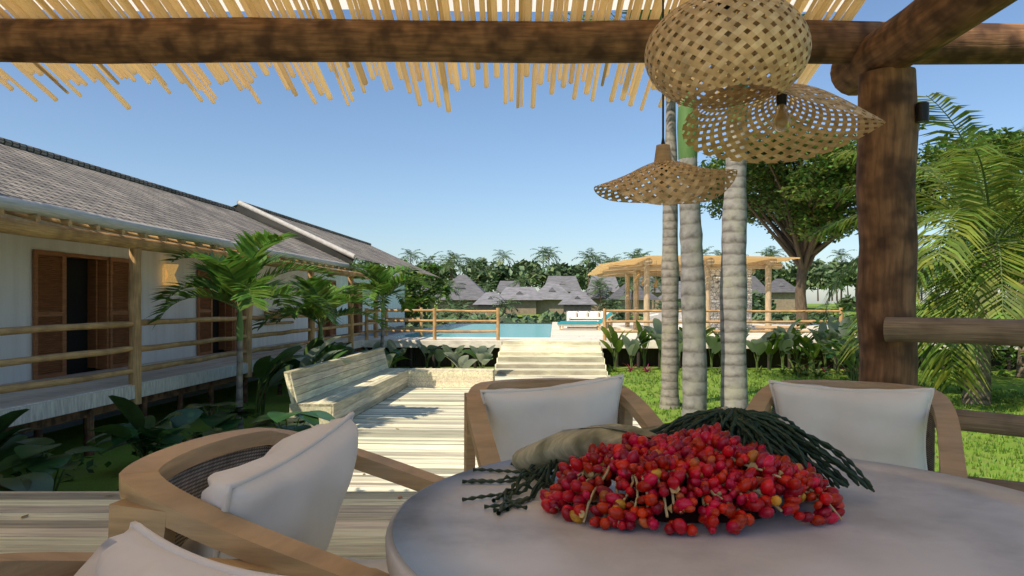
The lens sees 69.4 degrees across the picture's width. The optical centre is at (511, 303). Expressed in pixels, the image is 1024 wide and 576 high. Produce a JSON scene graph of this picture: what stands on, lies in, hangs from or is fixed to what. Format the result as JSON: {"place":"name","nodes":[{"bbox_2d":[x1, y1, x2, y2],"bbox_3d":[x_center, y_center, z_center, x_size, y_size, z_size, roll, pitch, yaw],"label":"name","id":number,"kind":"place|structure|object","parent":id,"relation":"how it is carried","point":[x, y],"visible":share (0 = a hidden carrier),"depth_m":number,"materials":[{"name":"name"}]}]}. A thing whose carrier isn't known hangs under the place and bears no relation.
{"place":"outdoors","nodes":[
{"label":"outdoors","id":0,"kind":"place"},
{"bbox_2d":[17,326,403,437],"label":"building plinth wall","id":1,"kind":"structure","parent":0,"point":[104,415],"depth_m":15.20,"materials":[{"name":"white paint"}]},
{"bbox_2d":[0,304,1023,490],"bbox_3d":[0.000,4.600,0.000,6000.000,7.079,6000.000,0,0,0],"label":"lawn","id":2,"kind":"structure","parent":0,"point":[120,459],"depth_m":13.60,"materials":[{"name":"green plant"}]},
{"bbox_2d":[2,347,365,456],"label":"veranda stilts","id":3,"kind":"object","parent":2,"relation":"on","point":[87,416],"visible":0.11,"depth_m":10.64,"materials":[{"name":"brown wood"}]},
{"bbox_2d":[0,336,380,426],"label":"veranda deck","id":4,"kind":"structure","parent":3,"relation":"on","point":[45,403],"depth_m":11.22,"materials":[{"name":"grey wood"}]},
{"bbox_2d":[0,209,395,403],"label":"wooden railing","id":5,"kind":"object","parent":2,"relation":"on","point":[135,323],"visible":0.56,"depth_m":10.97,"materials":[{"name":"brown wood"}]},
{"bbox_2d":[0,196,399,275],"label":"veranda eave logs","id":6,"kind":"object","parent":5,"relation":"on","point":[38,208],"visible":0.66,"depth_m":9.89,"materials":[{"name":"brown wood"}]},
{"bbox_2d":[0,213,404,383],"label":"building walls","id":7,"kind":"structure","parent":2,"relation":"on","point":[16,280],"depth_m":14.92,"materials":[{"name":"white paint"}]},
{"bbox_2d":[162,264,178,285],"bbox_3d":[-7.162,-0.600,15.538,0.310,0.440,0.300,0,0,3],"label":"wall sconce","id":8,"kind":"object","parent":7,"relation":"attached to","point":[168,272],"depth_m":15.47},
{"bbox_2d":[33,249,362,379],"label":"shuttered doors","id":9,"kind":"structure","parent":7,"relation":"attached to","point":[108,280],"depth_m":13.48,"materials":[{"name":"brown wood"}]},
{"bbox_2d":[0,137,437,276],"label":"building roof","id":10,"kind":"structure","parent":7,"relation":"on","point":[30,173],"depth_m":15.93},
{"bbox_2d":[0,491,417,558],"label":"pergola deck","id":11,"kind":"structure","parent":2,"relation":"on","point":[65,521],"depth_m":4.07,"materials":[{"name":"beige wood"}]},
{"bbox_2d":[0,552,388,575],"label":"chair frame","id":12,"kind":"object","parent":11,"relation":"on","point":[44,564],"visible":0.42,"depth_m":1.17,"materials":[{"name":"brown wood"}]},
{"bbox_2d":[74,521,283,575],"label":"chair cushions","id":13,"kind":"object","parent":12,"relation":"on","point":[136,548],"visible":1,"depth_m":1.11,"materials":[{"name":"white fabric"}]},
{"bbox_2d":[108,428,444,575],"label":"chair frame","id":14,"kind":"object","parent":11,"relation":"on","point":[154,500],"visible":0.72,"depth_m":1.53,"materials":[{"name":"brown wood"}]},
{"bbox_2d":[167,445,272,546],"bbox_3d":[-0.740,0.632,1.907,0.153,0.455,0.664,0,0,9],"label":"woven chair back","id":15,"kind":"object","parent":14,"relation":"attached to","point":[193,481],"depth_m":1.95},
{"bbox_2d":[181,411,388,573],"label":"chair cushions","id":16,"kind":"object","parent":14,"relation":"on","point":[295,486],"visible":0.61,"depth_m":1.79,"materials":[{"name":"white fabric"}]},
{"bbox_2d":[464,378,663,470],"bbox_3d":[0.234,0.785,3.153,0.933,0.843,0.967,0,0,0],"label":"chair frame","id":17,"kind":"object","parent":11,"relation":"on","point":[479,442],"visible":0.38,"depth_m":3.32,"materials":[{"name":"brown wood"}]},
{"bbox_2d":[480,374,623,461],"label":"chair cushions","id":18,"kind":"object","parent":17,"relation":"on","point":[519,419],"visible":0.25,"depth_m":3.23,"materials":[{"name":"white fabric"}]},
{"bbox_2d":[385,454,1023,575],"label":"concrete table","id":19,"kind":"object","parent":11,"relation":"on","point":[904,521],"visible":0.59,"depth_m":1.42,"materials":[{"name":"grey concrete"}]},
{"bbox_2d":[512,406,727,470],"bbox_3d":[0.250,0.349,1.848,0.525,0.203,0.260,0,0,37],"label":"fruit stalk","id":20,"kind":"object","parent":19,"relation":"on","point":[562,446],"visible":0.47,"depth_m":1.80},
{"bbox_2d":[462,406,874,515],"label":"fruit stems","id":21,"kind":"object","parent":19,"relation":"on","point":[773,433],"visible":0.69,"depth_m":1.73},
{"bbox_2d":[544,444,832,527],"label":"red fruits","id":22,"kind":"object","parent":19,"relation":"on","point":[753,455],"visible":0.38,"depth_m":1.51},
{"bbox_2d":[540,422,844,535],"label":"red fruits","id":23,"kind":"object","parent":19,"relation":"on","point":[681,449],"visible":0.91,"depth_m":1.51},
{"bbox_2d":[624,479,775,522],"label":"fruit stems","id":24,"kind":"object","parent":19,"relation":"on","point":[686,517],"visible":0.1,"depth_m":1.53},
{"bbox_2d":[575,449,842,527],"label":"fruit stems","id":25,"kind":"object","parent":19,"relation":"on","point":[664,499],"visible":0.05,"depth_m":1.51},
{"bbox_2d":[746,380,967,477],"bbox_3d":[1.396,0.785,3.092,0.818,0.843,0.876,0,0,28],"label":"chair frame","id":26,"kind":"object","parent":11,"relation":"on","point":[949,437],"visible":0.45,"depth_m":3.03,"materials":[{"name":"brown wood"}]},
{"bbox_2d":[768,380,934,469],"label":"chair cushions","id":27,"kind":"object","parent":26,"relation":"on","point":[888,426],"visible":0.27,"depth_m":3.12,"materials":[{"name":"white fabric"}]},
{"bbox_2d":[772,404,934,471],"bbox_3d":[1.542,0.632,3.368,0.664,0.455,0.153,0,0,28],"label":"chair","id":28,"kind":"object","parent":26,"relation":"attached to","point":[930,444],"visible":0.03,"depth_m":3.19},
{"bbox_2d":[147,229,430,428],"bbox_3d":[-4.090,0.432,16.651,3.295,3.342,12.314,0,0,3],"label":"young palm","id":29,"kind":"object","parent":2,"relation":"on","point":[234,274],"depth_m":12.04,"materials":[{"name":"green plant"}]},
{"bbox_2d":[236,299,384,340],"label":"young palm crownshafts","id":30,"kind":"object","parent":29,"relation":"on","point":[239,329],"visible":0.71,"depth_m":11.92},
{"bbox_2d":[0,316,967,490],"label":"plants","id":31,"kind":"object","parent":2,"relation":"on","point":[139,429],"visible":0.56,"depth_m":12.54,"materials":[{"name":"green plant"}]},
{"bbox_2d":[347,375,640,490],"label":"walkway deck","id":32,"kind":"structure","parent":2,"relation":"on","point":[427,435],"depth_m":11.77,"materials":[{"name":"beige wood"}]},
{"bbox_2d":[284,347,494,427],"bbox_3d":[-2.051,1.561,15.152,2.880,0.918,6.618,0,0,3],"label":"outdoor bench","id":33,"kind":"object","parent":32,"relation":"on","point":[359,396],"visible":0.89,"depth_m":14.69,"materials":[{"name":"beige wood"}]},
{"bbox_2d":[0,0,1023,385],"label":"log pergola frame","id":34,"kind":"object","parent":2,"relation":"on","point":[872,68],"visible":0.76,"depth_m":4.56,"materials":[{"name":"brown wood"}]},
{"bbox_2d":[0,0,865,112],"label":"reed roof covering","id":35,"kind":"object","parent":34,"relation":"on","point":[65,73],"depth_m":5.16,"materials":[{"name":"beige wicker"}]},
{"bbox_2d":[0,0,853,11],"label":"pergola roof","id":36,"kind":"structure","parent":35,"relation":"on","point":[343,4],"depth_m":4.67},
{"bbox_2d":[659,0,666,173],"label":"lamp cord","id":37,"kind":"object","parent":34,"relation":"hanging from","point":[663,141],"visible":0.42,"depth_m":2.41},
{"bbox_2d":[654,144,671,164],"bbox_3d":[0.493,-0.486,2.415,0.058,0.060,0.060,0,0,0],"label":"lamp cap","id":38,"kind":"object","parent":37,"relation":"hanging from","point":[662,152],"visible":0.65,"depth_m":2.39,"materials":[{"name":"brown wood"}]},
{"bbox_2d":[594,160,737,204],"bbox_3d":[0.498,-0.380,2.422,0.460,0.175,0.458,0,0,0],"label":"lamp shade","id":39,"kind":"object","parent":34,"relation":"hanging from","point":[701,183],"visible":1,"depth_m":2.29,"materials":[{"name":"beige wicker"}]},
{"bbox_2d":[655,174,670,196],"bbox_3d":[0.493,-0.383,2.415,0.052,0.077,0.052,0,0,0],"label":"lamp bulb","id":40,"kind":"object","parent":39,"relation":"in","point":[667,186],"visible":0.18,"depth_m":2.40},
{"bbox_2d":[718,2,729,14],"bbox_3d":[0.513,-1.634,1.790,0.027,1.865,0.028,0,0,0],"label":"socket","id":41,"kind":"object","parent":34,"relation":"hanging from","point":[727,7],"visible":0.19,"depth_m":1.78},
{"bbox_2d":[644,0,811,108],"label":"lamp shade","id":42,"kind":"object","parent":34,"relation":"hanging from","point":[740,52],"visible":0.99,"depth_m":1.67,"materials":[{"name":"beige wicker"}]},
{"bbox_2d":[714,13,731,44],"bbox_3d":[0.513,-0.663,1.790,0.052,0.077,0.052,0,0,0],"label":"lamp bulb","id":43,"kind":"object","parent":42,"relation":"in","point":[727,33],"visible":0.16,"depth_m":1.77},
{"bbox_2d":[776,2,786,105],"bbox_3d":[0.770,-1.527,2.112,0.027,1.919,0.028,0,0,0],"label":"lamp cord","id":44,"kind":"object","parent":34,"relation":"hanging from","point":[781,98],"visible":0.46,"depth_m":2.10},
{"bbox_2d":[772,104,790,131],"bbox_3d":[0.770,-0.529,2.112,0.052,0.077,0.052,0,0,0],"label":"lamp bulb","id":45,"kind":"object","parent":44,"relation":"hanging from","point":[781,121],"visible":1,"depth_m":2.10,"materials":[{"name":"glass"}]},
{"bbox_2d":[682,83,885,162],"bbox_3d":[0.761,-0.530,2.097,0.540,0.168,0.538,0,0,0],"label":"lamp shade","id":46,"kind":"object","parent":34,"relation":"hanging from","point":[839,103],"visible":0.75,"depth_m":2.21,"materials":[{"name":"beige wicker"}]},
{"bbox_2d":[915,102,928,122],"bbox_3d":[2.420,-1.125,4.378,0.070,0.110,0.105,0,0,0],"label":"wall lamp","id":47,"kind":"object","parent":34,"relation":"attached to","point":[922,112],"visible":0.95,"depth_m":4.33,"materials":[{"name":"black metal"}]},
{"bbox_2d":[883,317,1023,491],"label":"wooden railing","id":48,"kind":"object","parent":34,"relation":"attached to","point":[1006,332],"visible":0.51,"depth_m":3.96,"materials":[{"name":"brown wood"}]},
{"bbox_2d":[3,307,1023,490],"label":"garden shrubs","id":49,"kind":"object","parent":2,"relation":"on","point":[1011,349],"visible":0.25,"depth_m":20.41,"materials":[{"name":"green plant"}]},
{"bbox_2d":[495,341,607,375],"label":"timber stairs","id":50,"kind":"structure","parent":2,"relation":"on","point":[550,358],"depth_m":22.13,"materials":[{"name":"beige wood"}]},
{"bbox_2d":[416,275,794,304],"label":"resort thatch roofs","id":51,"kind":"structure","parent":2,"relation":"on","point":[556,287],"depth_m":148.38,"materials":[{"name":"grey"}]},
{"bbox_2d":[659,85,679,408],"bbox_3d":[3.186,-1.298,14.950,0.444,6.903,0.450,0,0,3],"label":"palm trunk","id":52,"kind":"object","parent":2,"relation":"on","point":[669,396],"visible":0.74,"depth_m":14.78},
{"bbox_2d":[549,9,804,64],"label":"royal palm fronds","id":53,"kind":"object","parent":52,"relation":"attached to","point":[630,15],"visible":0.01,"depth_m":13.23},
{"bbox_2d":[342,256,1015,329],"bbox_3d":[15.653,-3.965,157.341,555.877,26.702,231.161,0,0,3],"label":"tree","id":54,"kind":"object","parent":2,"relation":"on","point":[820,273],"depth_m":207.46,"materials":[{"name":"green plant"}]},
{"bbox_2d":[344,117,1023,325],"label":"trees","id":55,"kind":"object","parent":2,"relation":"on","point":[759,174],"depth_m":37.83,"materials":[{"name":"green plant"}]},
{"bbox_2d":[363,336,1015,474],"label":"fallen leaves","id":56,"kind":"object","parent":2,"relation":"on","point":[654,403],"visible":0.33,"depth_m":15.31,"materials":[{"name":"plant"}]},
{"bbox_2d":[367,323,1017,370],"bbox_3d":[6.916,1.725,35.686,22.300,0.956,23.950,0,0,3],"label":"pool deck substructure","id":57,"kind":"object","parent":2,"relation":"on","point":[415,355],"visible":0.16,"depth_m":24.27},
{"bbox_2d":[396,324,551,336],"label":"pool water","id":58,"kind":"structure","parent":57,"relation":"in","point":[525,330],"depth_m":33.51,"materials":[{"name":"teal liquid"}]},
{"bbox_2d":[567,311,681,328],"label":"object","id":59,"kind":"object","parent":57,"relation":"on","point":[657,315],"visible":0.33,"depth_m":31.26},
{"bbox_2d":[567,311,608,319],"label":"pergola sofa cushions","id":60,"kind":"object","parent":59,"relation":"on","point":[583,315],"visible":0.81,"depth_m":36.53,"materials":[{"name":"fabric"}]},
{"bbox_2d":[597,258,782,333],"bbox_3d":[7.606,-0.303,33.768,6.902,3.010,9.702,0,0,3],"label":"pergola frame","id":61,"kind":"object","parent":57,"relation":"on","point":[627,272],"visible":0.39,"depth_m":29.69,"materials":[{"name":"beige wood"}]},
{"bbox_2d":[635,272,658,286],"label":"pergola lamps","id":62,"kind":"object","parent":61,"relation":"hanging from","point":[642,283],"visible":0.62,"depth_m":31.02,"materials":[{"name":"beige wicker"}]},
{"bbox_2d":[588,255,799,274],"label":"pergola roof","id":63,"kind":"structure","parent":61,"relation":"on","point":[600,268],"depth_m":29.41,"materials":[{"name":"beige wicker"}]},
{"bbox_2d":[365,322,1017,349],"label":"pool deck boards","id":64,"kind":"object","parent":57,"relation":"on","point":[578,334],"visible":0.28,"depth_m":25.34,"materials":[{"name":"beige wood"}]},
{"bbox_2d":[558,315,612,329],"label":"lounger frames","id":65,"kind":"structure","parent":64,"relation":"on","point":[598,326],"depth_m":33.11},
{"bbox_2d":[557,312,612,324],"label":"lounger mattresses","id":66,"kind":"object","parent":65,"relation":"on","point":[608,315],"visible":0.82,"depth_m":33.15,"materials":[{"name":"fabric"}]},
{"bbox_2d":[679,156,706,415],"bbox_3d":[3.037,-0.150,12.366,0.519,4.611,0.503,0,0,3],"label":"palm trunk","id":67,"kind":"object","parent":2,"relation":"on","point":[694,358],"visible":0.77,"depth_m":12.17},
{"bbox_2d":[677,76,748,159],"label":"royal palm crownshafts","id":68,"kind":"object","parent":67,"relation":"on","point":[685,150],"visible":0.11,"depth_m":12.20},
{"bbox_2d":[719,122,748,409],"bbox_3d":[3.848,-0.499,12.762,0.543,5.312,0.543,0,0,3],"label":"palm trunk","id":69,"kind":"object","parent":2,"relation":"on","point":[733,318],"visible":0.82,"depth_m":12.62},
{"bbox_2d":[608,368,1023,481],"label":"lawn grass","id":70,"kind":"structure","parent":2,"relation":"on","point":[985,449],"depth_m":15.19,"materials":[{"name":"green plant"}]},
{"bbox_2d":[807,92,1023,405],"bbox_3d":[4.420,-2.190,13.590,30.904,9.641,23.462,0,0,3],"label":"coconut palm","id":71,"kind":"object","parent":2,"relation":"on","point":[983,213],"depth_m":14.81,"materials":[{"name":"green plant"}]},
{"bbox_2d":[0,0,1023,303],"label":"sky","id":72,"kind":"structure","parent":0,"point":[387,171],"materials":[{"name":"blue"}]},
{"bbox_2d":[365,308,842,347],"bbox_3d":[2.916,0.791,25.423,15.420,1.322,3.034,0,0,3],"label":"wooden fence","id":73,"kind":"object","parent":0,"point":[421,320],"visible":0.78,"depth_m":24.16,"materials":[{"name":"brown wood"}]},
{"bbox_2d":[418,292,794,315],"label":"resort walls","id":74,"kind":"structure","parent":0,"point":[785,301],"depth_m":147.56,"materials":[{"name":"beige paint"}]},
{"bbox_2d":[352,246,1016,320],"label":"palm fronds","id":75,"kind":"object","parent":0,"point":[592,257],"visible":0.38,"depth_m":209.28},
{"bbox_2d":[710,269,751,329],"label":"stone wall","id":76,"kind":"structure","parent":0,"point":[714,288],"depth_m":30.96,"materials":[{"name":"grey stone"}]},
{"bbox_2d":[755,326,806,329],"bbox_3d":[9.050,0.992,24.920,1.680,0.444,1.680,0,0,3],"label":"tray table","id":77,"kind":"object","parent":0,"point":[773,327],"visible":0.36,"depth_m":24.55,"materials":[{"name":"beige wood"}]}
]}

